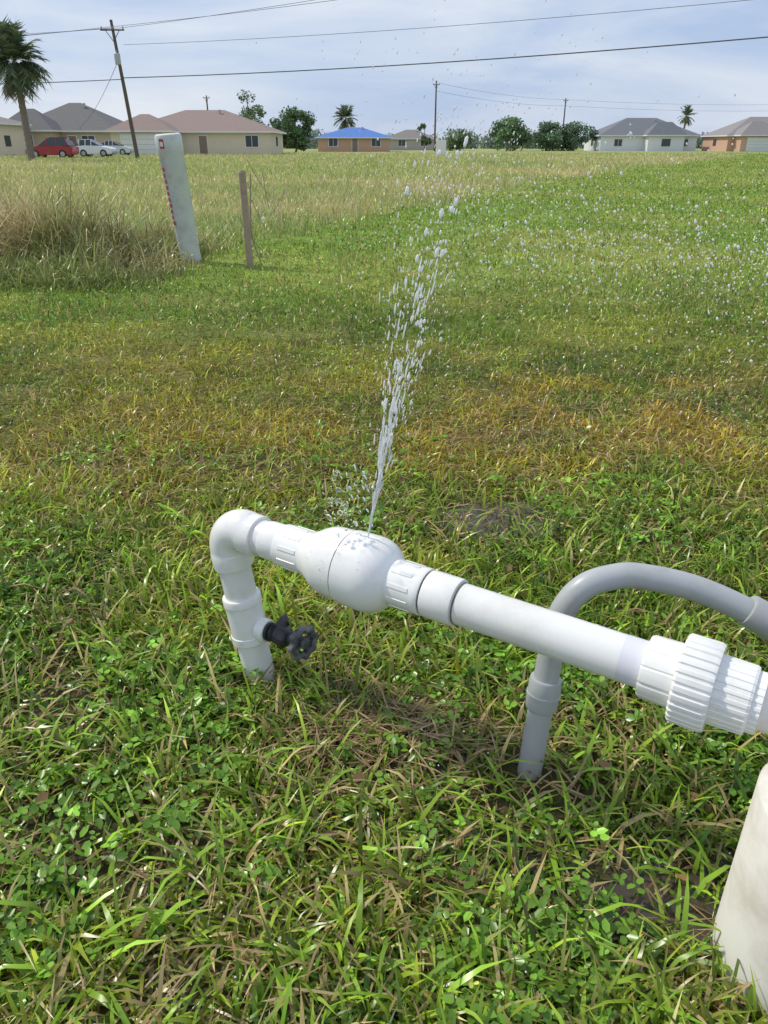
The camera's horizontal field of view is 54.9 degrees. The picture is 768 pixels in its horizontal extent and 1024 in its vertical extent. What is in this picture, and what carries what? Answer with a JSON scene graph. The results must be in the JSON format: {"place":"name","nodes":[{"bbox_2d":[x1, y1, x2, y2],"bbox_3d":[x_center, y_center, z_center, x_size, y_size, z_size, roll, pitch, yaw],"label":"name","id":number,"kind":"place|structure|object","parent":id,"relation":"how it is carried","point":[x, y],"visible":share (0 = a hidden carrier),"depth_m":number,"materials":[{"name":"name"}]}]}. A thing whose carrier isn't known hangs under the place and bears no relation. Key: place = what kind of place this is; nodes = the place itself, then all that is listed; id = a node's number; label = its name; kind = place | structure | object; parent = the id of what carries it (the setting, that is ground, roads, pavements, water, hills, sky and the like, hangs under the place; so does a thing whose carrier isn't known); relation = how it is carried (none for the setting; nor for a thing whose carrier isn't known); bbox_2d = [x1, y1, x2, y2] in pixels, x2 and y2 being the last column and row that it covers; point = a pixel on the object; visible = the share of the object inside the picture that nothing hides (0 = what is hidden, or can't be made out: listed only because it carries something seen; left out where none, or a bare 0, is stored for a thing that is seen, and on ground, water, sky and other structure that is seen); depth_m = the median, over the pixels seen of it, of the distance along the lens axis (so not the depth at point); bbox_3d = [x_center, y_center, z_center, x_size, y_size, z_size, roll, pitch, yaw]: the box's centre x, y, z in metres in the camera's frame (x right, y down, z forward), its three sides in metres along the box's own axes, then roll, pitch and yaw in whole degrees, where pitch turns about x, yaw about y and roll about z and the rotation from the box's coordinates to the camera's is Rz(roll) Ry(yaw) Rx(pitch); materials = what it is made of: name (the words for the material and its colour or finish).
{"place":"outdoors","nodes":[
{"label":"outdoors","id":0,"kind":"place"},
{"bbox_2d":[9,109,61,129],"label":"wing roof","id":1,"kind":"structure","parent":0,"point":[37,120],"depth_m":90.27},
{"bbox_2d":[30,130,52,131],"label":"fascia","id":2,"kind":"structure","parent":1,"relation":"attached to","point":[41,130],"depth_m":89.32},
{"bbox_2d":[30,132,60,145],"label":"wing walls","id":3,"kind":"structure","parent":0,"point":[39,137],"depth_m":90.11,"materials":[{"name":"beige paint"}]},
{"bbox_2d":[122,144,155,144],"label":"garage groove","id":4,"kind":"object","parent":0,"point":[139,144],"visible":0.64,"depth_m":87.66},
{"bbox_2d":[106,114,178,130],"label":"wing roof","id":5,"kind":"structure","parent":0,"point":[145,122],"depth_m":87.62,"materials":[{"name":"brown"}]},
{"bbox_2d":[104,130,172,131],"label":"fascia","id":6,"kind":"structure","parent":5,"relation":"attached to","point":[138,130],"depth_m":86.66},
{"bbox_2d":[110,132,175,154],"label":"wing walls","id":7,"kind":"structure","parent":0,"point":[115,136],"depth_m":87.29,"materials":[{"name":"beige paint"}]},
{"bbox_2d":[120,134,157,154],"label":"garage door","id":8,"kind":"structure","parent":7,"relation":"in","point":[141,139],"depth_m":87.53,"materials":[{"name":"white metal"}]},
{"bbox_2d":[0,145,767,1023],"bbox_3d":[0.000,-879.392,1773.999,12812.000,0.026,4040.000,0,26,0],"label":"ground","id":9,"kind":"structure","parent":0,"point":[286,359],"depth_m":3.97,"materials":[{"name":"green plant"}]},
{"bbox_2d":[0,124,25,155],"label":"walls","id":10,"kind":"structure","parent":9,"relation":"on","point":[16,135],"depth_m":85.22,"materials":[{"name":"paint"}]},
{"bbox_2d":[4,135,11,145],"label":"side window","id":11,"kind":"structure","parent":10,"relation":"attached to","point":[7,140],"depth_m":83.88,"materials":[{"name":"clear glass"}]},
{"bbox_2d":[0,117,21,123],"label":"roof","id":12,"kind":"structure","parent":10,"relation":"on","point":[4,120],"depth_m":85.23,"materials":[{"name":"paint"}]},
{"bbox_2d":[0,123,31,125],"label":"fascia","id":13,"kind":"structure","parent":12,"relation":"attached to","point":[13,124],"depth_m":83.94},
{"bbox_2d":[0,14,52,160],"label":"palm tree","id":14,"kind":"object","parent":9,"relation":"on","point":[17,77],"visible":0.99,"depth_m":51.12,"materials":[{"name":"green plant"}]},
{"bbox_2d":[25,137,78,157],"bbox_3d":[-29.430,-32.259,65.486,4.200,1.655,1.880,0,26,0],"label":"parked car","id":15,"kind":"object","parent":9,"relation":"on","point":[63,146],"visible":0.82,"depth_m":64.74,"materials":[{"name":"paint"}]},
{"bbox_2d":[60,132,110,154],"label":"walls","id":16,"kind":"structure","parent":9,"relation":"on","point":[101,137],"depth_m":92.64,"materials":[{"name":"paint"}]},
{"bbox_2d":[68,136,76,145],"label":"door","id":17,"kind":"structure","parent":16,"relation":"in","point":[73,138],"depth_m":92.80,"materials":[{"name":"paint"}]},
{"bbox_2d":[43,103,123,129],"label":"roof","id":18,"kind":"structure","parent":16,"relation":"on","point":[71,116],"depth_m":94.14,"materials":[{"name":"tile"}]},
{"bbox_2d":[63,130,103,131],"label":"fascia","id":19,"kind":"structure","parent":18,"relation":"attached to","point":[83,130],"depth_m":91.99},
{"bbox_2d":[82,136,93,139],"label":"window","id":20,"kind":"structure","parent":16,"relation":"in","point":[87,137],"depth_m":92.70,"materials":[{"name":"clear glass"}]},
{"bbox_2d":[102,140,133,154],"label":"parked car","id":21,"kind":"object","parent":9,"relation":"on","point":[122,149],"visible":0.68,"depth_m":81.79,"materials":[{"name":"paint"}]},
{"bbox_2d":[100,20,139,158],"bbox_3d":[-21.651,-34.383,61.060,1.900,10.519,0.400,0,26,0],"label":"utility pole","id":22,"kind":"object","parent":9,"relation":"on","point":[133,136],"visible":0.91,"depth_m":60.92,"materials":[{"name":"brown wood"}]},
{"bbox_2d":[114,50,120,64],"bbox_3d":[-21.450,-36.567,59.496,0.480,1.000,0.480,0,26,0],"label":"pole transformer","id":23,"kind":"object","parent":22,"relation":"attached to","point":[117,58],"visible":1,"depth_m":59.38,"materials":[{"name":"grey metal"}]},
{"bbox_2d":[3,0,767,124],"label":"power line","id":24,"kind":"object","parent":22,"relation":"attached to","point":[393,65],"visible":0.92,"depth_m":51.49,"materials":[{"name":"black metal"}]},
{"bbox_2d":[0,153,240,292],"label":"dry brush","id":25,"kind":"object","parent":9,"relation":"on","point":[43,241],"visible":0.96,"depth_m":7.29,"materials":[{"name":"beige plant"}]},
{"bbox_2d":[119,133,159,143],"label":"garage door frame","id":26,"kind":"object","parent":9,"relation":"on","point":[135,133],"visible":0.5,"depth_m":87.19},
{"bbox_2d":[154,133,200,262],"bbox_3d":[-2.062,-3.095,7.473,0.337,1.316,0.258,-12,29,-23],"label":"marker post","id":27,"kind":"object","parent":9,"relation":"on","point":[170,149],"visible":0.94,"depth_m":7.34,"materials":[{"name":"white plastic"}]},
{"bbox_2d":[180,133,282,154],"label":"walls","id":28,"kind":"structure","parent":9,"relation":"on","point":[224,143],"depth_m":90.94,"materials":[{"name":"paint"}]},
{"bbox_2d":[198,135,208,154],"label":"door frame","id":29,"kind":"object","parent":28,"relation":"attached to","point":[207,143],"visible":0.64,"depth_m":90.75,"materials":[{"name":"white wood"}]},
{"bbox_2d":[199,136,207,153],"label":"door","id":30,"kind":"structure","parent":29,"relation":"in","point":[203,144],"depth_m":90.81,"materials":[{"name":"paint"}]},
{"bbox_2d":[159,110,285,132],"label":"roof","id":31,"kind":"structure","parent":28,"relation":"on","point":[201,120],"depth_m":92.06,"materials":[{"name":"tile"}]},
{"bbox_2d":[176,131,272,132],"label":"fascia","id":32,"kind":"structure","parent":31,"relation":"attached to","point":[225,132],"depth_m":89.84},
{"bbox_2d":[244,135,258,147],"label":"window frame","id":33,"kind":"object","parent":28,"relation":"attached to","point":[251,135],"visible":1,"depth_m":90.70,"materials":[{"name":"white plastic"}]},
{"bbox_2d":[245,136,257,146],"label":"window","id":34,"kind":"structure","parent":33,"relation":"in","point":[253,142],"depth_m":90.66,"materials":[{"name":"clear glass"}]},
{"bbox_2d":[238,170,253,267],"bbox_3d":[-1.337,-2.781,7.194,0.078,0.986,0.070,-10,28,-20],"label":"wooden stake","id":35,"kind":"object","parent":9,"relation":"on","point":[245,213],"visible":0.84,"depth_m":7.13,"materials":[{"name":"brown wood"}]},
{"bbox_2d":[236,89,269,126],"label":"broadleaf tree","id":36,"kind":"object","parent":9,"relation":"on","point":[250,114],"visible":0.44,"depth_m":122.27,"materials":[{"name":"green plant"}]},
{"bbox_2d":[247,160,285,266],"bbox_3d":[-1.161,-2.900,7.223,0.443,0.976,0.034,0,26,0],"label":"bare sapling","id":37,"kind":"object","parent":9,"relation":"on","point":[257,212],"visible":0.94,"depth_m":7.20,"materials":[{"name":"brown wood"}]},
{"bbox_2d":[269,117,292,148],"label":"broadleaf tree","id":38,"kind":"object","parent":9,"relation":"on","point":[275,122],"visible":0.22,"depth_m":112.79,"materials":[{"name":"green plant"}]},
{"bbox_2d":[276,105,316,151],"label":"broadleaf tree","id":39,"kind":"object","parent":9,"relation":"on","point":[300,140],"visible":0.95,"depth_m":111.10,"materials":[{"name":"green plant"}]},
{"bbox_2d":[332,104,357,129],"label":"palm tree","id":40,"kind":"object","parent":9,"relation":"on","point":[346,122],"visible":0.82,"depth_m":151.38,"materials":[{"name":"green plant"}]},
{"bbox_2d":[318,138,389,151],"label":"walls","id":41,"kind":"structure","parent":9,"relation":"on","point":[345,144],"depth_m":129.99,"materials":[{"name":"brick"}]},
{"bbox_2d":[329,138,337,145],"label":"window","id":42,"kind":"structure","parent":41,"relation":"in","point":[333,142],"depth_m":129.62,"materials":[{"name":"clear glass"}]},
{"bbox_2d":[317,127,390,136],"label":"roof","id":43,"kind":"structure","parent":41,"relation":"on","point":[351,132],"depth_m":130.44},
{"bbox_2d":[314,137,392,137],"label":"fascia","id":44,"kind":"structure","parent":43,"relation":"attached to","point":[353,137],"depth_m":128.89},
{"bbox_2d":[352,139,357,151],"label":"door","id":45,"kind":"structure","parent":41,"relation":"in","point":[354,145],"depth_m":129.83,"materials":[{"name":"paint"}]},
{"bbox_2d":[372,138,379,145],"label":"window","id":46,"kind":"structure","parent":41,"relation":"in","point":[375,142],"depth_m":129.62,"materials":[{"name":"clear glass"}]},
{"bbox_2d":[0,458,736,964],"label":"dead leaves","id":47,"kind":"object","parent":9,"relation":"on","point":[42,796],"visible":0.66,"depth_m":1.39,"materials":[{"name":"brown plant"}]},
{"bbox_2d":[0,151,759,255],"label":"field grass","id":48,"kind":"structure","parent":9,"relation":"on","point":[314,210],"depth_m":22.95,"materials":[{"name":"green plant"}]},
{"bbox_2d":[0,419,767,1023],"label":"clover weeds","id":49,"kind":"object","parent":9,"relation":"on","point":[44,881],"visible":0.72,"depth_m":1.39,"materials":[{"name":"green plant"}]},
{"bbox_2d":[0,469,767,1023],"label":"coarse grass","id":50,"kind":"structure","parent":9,"relation":"on","point":[200,855],"depth_m":1.25,"materials":[{"name":"green plant"}]},
{"bbox_2d":[0,382,767,1023],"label":"dry straw","id":51,"kind":"object","parent":9,"relation":"on","point":[370,716],"visible":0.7,"depth_m":1.50,"materials":[{"name":"beige plant"}]},
{"bbox_2d":[324,712,484,789],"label":"wet mud","id":52,"kind":"structure","parent":9,"relation":"on","point":[440,767],"depth_m":1.46,"materials":[{"name":"brown soil"}]},
{"bbox_2d":[390,139,433,149],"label":"walls","id":53,"kind":"structure","parent":9,"relation":"on","point":[412,144],"depth_m":166.21,"materials":[{"name":"paint"}]},
{"bbox_2d":[398,140,404,145],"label":"window","id":54,"kind":"structure","parent":53,"relation":"in","point":[401,142],"depth_m":165.94,"materials":[{"name":"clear glass"}]},
{"bbox_2d":[391,130,433,137],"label":"roof","id":55,"kind":"structure","parent":53,"relation":"on","point":[409,134],"depth_m":166.73,"materials":[{"name":"paint"}]},
{"bbox_2d":[393,138,436,138],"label":"fascia","id":56,"kind":"structure","parent":55,"relation":"attached to","point":[410,138],"depth_m":165.11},
{"bbox_2d":[417,123,431,150],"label":"broadleaf tree","id":57,"kind":"object","parent":9,"relation":"on","point":[425,140],"visible":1,"depth_m":147.06,"materials":[{"name":"green plant"}]},
{"bbox_2d":[433,81,439,151],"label":"utility pole","id":58,"kind":"object","parent":9,"relation":"on","point":[436,84],"visible":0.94,"depth_m":132.20,"materials":[{"name":"brown wood"}]},
{"bbox_2d":[436,140,445,155],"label":"utility box","id":59,"kind":"object","parent":9,"relation":"on","point":[441,145],"visible":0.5,"depth_m":84.90,"materials":[{"name":"white metal"}]},
{"bbox_2d":[443,128,474,150],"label":"broadleaf tree","id":60,"kind":"object","parent":9,"relation":"on","point":[457,141],"visible":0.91,"depth_m":151.07,"materials":[{"name":"green plant"}]},
{"bbox_2d":[209,509,767,733],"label":"pvc water pipe","id":61,"kind":"object","parent":9,"relation":"on","point":[239,539],"visible":0.84,"depth_m":1.26,"materials":[{"name":"white plastic"}]},
{"bbox_2d":[253,613,318,660],"bbox_3d":[-0.216,0.269,1.606,0.133,0.083,0.081,14,30,26],"label":"garden tap","id":62,"kind":"object","parent":61,"relation":"attached to","point":[281,633],"visible":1,"depth_m":1.59,"materials":[{"name":"black plastic"}]},
{"bbox_2d":[270,524,434,615],"bbox_3d":[-0.060,0.106,1.407,0.334,0.147,0.147,16,30,29],"label":"check valve","id":63,"kind":"object","parent":61,"relation":"attached to","point":[372,573],"visible":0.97,"depth_m":1.34,"materials":[{"name":"white plastic"}]},
{"bbox_2d":[635,633,767,734],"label":"pipe union","id":64,"kind":"object","parent":61,"relation":"attached to","point":[696,682],"visible":1,"depth_m":1.05,"materials":[{"name":"white plastic"}]},
{"bbox_2d":[396,497,593,541],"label":"wet mud","id":65,"kind":"structure","parent":9,"relation":"on","point":[492,516],"depth_m":2.41,"materials":[{"name":"brown soil"}]},
{"bbox_2d":[284,129,707,148],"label":"distant tree line","id":66,"kind":"object","parent":9,"relation":"on","point":[484,144],"visible":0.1,"depth_m":235.32,"materials":[{"name":"green plant"}]},
{"bbox_2d":[488,115,527,150],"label":"broadleaf tree","id":67,"kind":"object","parent":9,"relation":"on","point":[501,130],"visible":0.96,"depth_m":143.27,"materials":[{"name":"green plant"}]},
{"bbox_2d":[504,128,533,150],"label":"broadleaf tree","id":68,"kind":"object","parent":9,"relation":"on","point":[524,139],"visible":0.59,"depth_m":153.23,"materials":[{"name":"green plant"}]},
{"bbox_2d":[531,120,564,150],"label":"broadleaf tree","id":69,"kind":"object","parent":9,"relation":"on","point":[542,135],"visible":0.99,"depth_m":146.86,"materials":[{"name":"green plant"}]},
{"bbox_2d":[560,98,568,148],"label":"utility pole","id":70,"kind":"object","parent":9,"relation":"on","point":[564,111],"visible":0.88,"depth_m":175.77,"materials":[{"name":"brown wood"}]},
{"bbox_2d":[554,120,597,150],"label":"broadleaf tree","id":71,"kind":"object","parent":9,"relation":"on","point":[571,132],"visible":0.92,"depth_m":148.38,"materials":[{"name":"green plant"}]},
{"bbox_2d":[511,837,734,968],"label":"wet mud","id":72,"kind":"structure","parent":9,"relation":"on","point":[628,894],"depth_m":1.21,"materials":[{"name":"brown soil"}]},
{"bbox_2d":[584,136,696,150],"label":"walls","id":73,"kind":"structure","parent":9,"relation":"on","point":[636,143],"depth_m":146.50,"materials":[{"name":"paint"}]},
{"bbox_2d":[614,139,621,145],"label":"window","id":74,"kind":"structure","parent":73,"relation":"in","point":[617,143],"depth_m":146.17,"materials":[{"name":"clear glass"}]},
{"bbox_2d":[584,118,699,135],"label":"roof","id":75,"kind":"structure","parent":73,"relation":"on","point":[639,126],"depth_m":147.63,"materials":[{"name":"paint"}]},
{"bbox_2d":[599,135,700,135],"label":"fascia","id":76,"kind":"structure","parent":75,"relation":"attached to","point":[637,135],"depth_m":145.24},
{"bbox_2d":[517,562,767,780],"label":"electrical conduit","id":77,"kind":"object","parent":9,"relation":"on","point":[572,598],"visible":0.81,"depth_m":1.31,"materials":[{"name":"grey plastic"}]},
{"bbox_2d":[677,104,697,128],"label":"palm tree","id":78,"kind":"object","parent":9,"relation":"on","point":[686,120],"visible":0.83,"depth_m":175.93,"materials":[{"name":"green plant"}]},
{"bbox_2d":[701,136,734,150],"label":"walls","id":79,"kind":"structure","parent":9,"relation":"on","point":[723,143],"depth_m":141.08,"materials":[{"name":"brick"}]},
{"bbox_2d":[702,117,767,135],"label":"roof","id":80,"kind":"structure","parent":79,"relation":"on","point":[730,129],"depth_m":140.75,"materials":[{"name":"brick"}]},
{"bbox_2d":[712,762,767,1013],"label":"well casing","id":81,"kind":"object","parent":9,"relation":"on","point":[741,919],"visible":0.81,"depth_m":1.02,"materials":[{"name":"white plastic"}]},
{"bbox_2d":[745,137,767,151],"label":"garage door frame","id":82,"kind":"object","parent":9,"relation":"on","point":[755,151],"visible":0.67,"depth_m":135.32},
{"bbox_2d":[746,138,767,150],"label":"garage door","id":83,"kind":"structure","parent":82,"relation":"in","point":[757,147],"depth_m":135.21,"materials":[{"name":"white metal"}]},
{"bbox_2d":[0,0,767,144],"label":"sky","id":84,"kind":"structure","parent":0,"point":[676,76],"materials":[{"name":"blue"}]},
{"bbox_2d":[33,0,767,999],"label":"water spray","id":85,"kind":"object","parent":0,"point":[391,422],"visible":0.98,"depth_m":1.23,"materials":[{"name":"white"}]},
{"bbox_2d":[643,136,684,150],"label":"wing walls","id":86,"kind":"structure","parent":0,"point":[652,143],"depth_m":144.18,"materials":[{"name":"white paint"}]},
{"bbox_2d":[643,122,687,134],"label":"wing roof","id":87,"kind":"structure","parent":86,"relation":"on","point":[664,128],"depth_m":143.55,"materials":[{"name":"grey"}]},
{"bbox_2d":[647,135,688,135],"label":"fascia","id":88,"kind":"structure","parent":87,"relation":"attached to","point":[667,135],"depth_m":143.01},
{"bbox_2d":[661,139,670,145],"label":"wing window","id":89,"kind":"structure","parent":86,"relation":"in","point":[665,142],"depth_m":143.94,"materials":[{"name":"black glass"}]},
{"bbox_2d":[733,136,767,151],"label":"wing walls","id":90,"kind":"structure","parent":0,"point":[740,143],"depth_m":135.59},
{"bbox_2d":[734,121,767,134],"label":"wing roof","id":91,"kind":"structure","parent":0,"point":[756,128],"depth_m":134.99,"materials":[{"name":"grey"}]},
{"label":"road","id":92,"kind":"structure","parent":0,"visible":0},
{"bbox_2d":[77,139,117,156],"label":"parked car","id":93,"kind":"object","parent":92,"relation":"on","point":[88,147],"visible":0.94,"depth_m":70.66,"materials":[{"name":"paint"}]}
]}

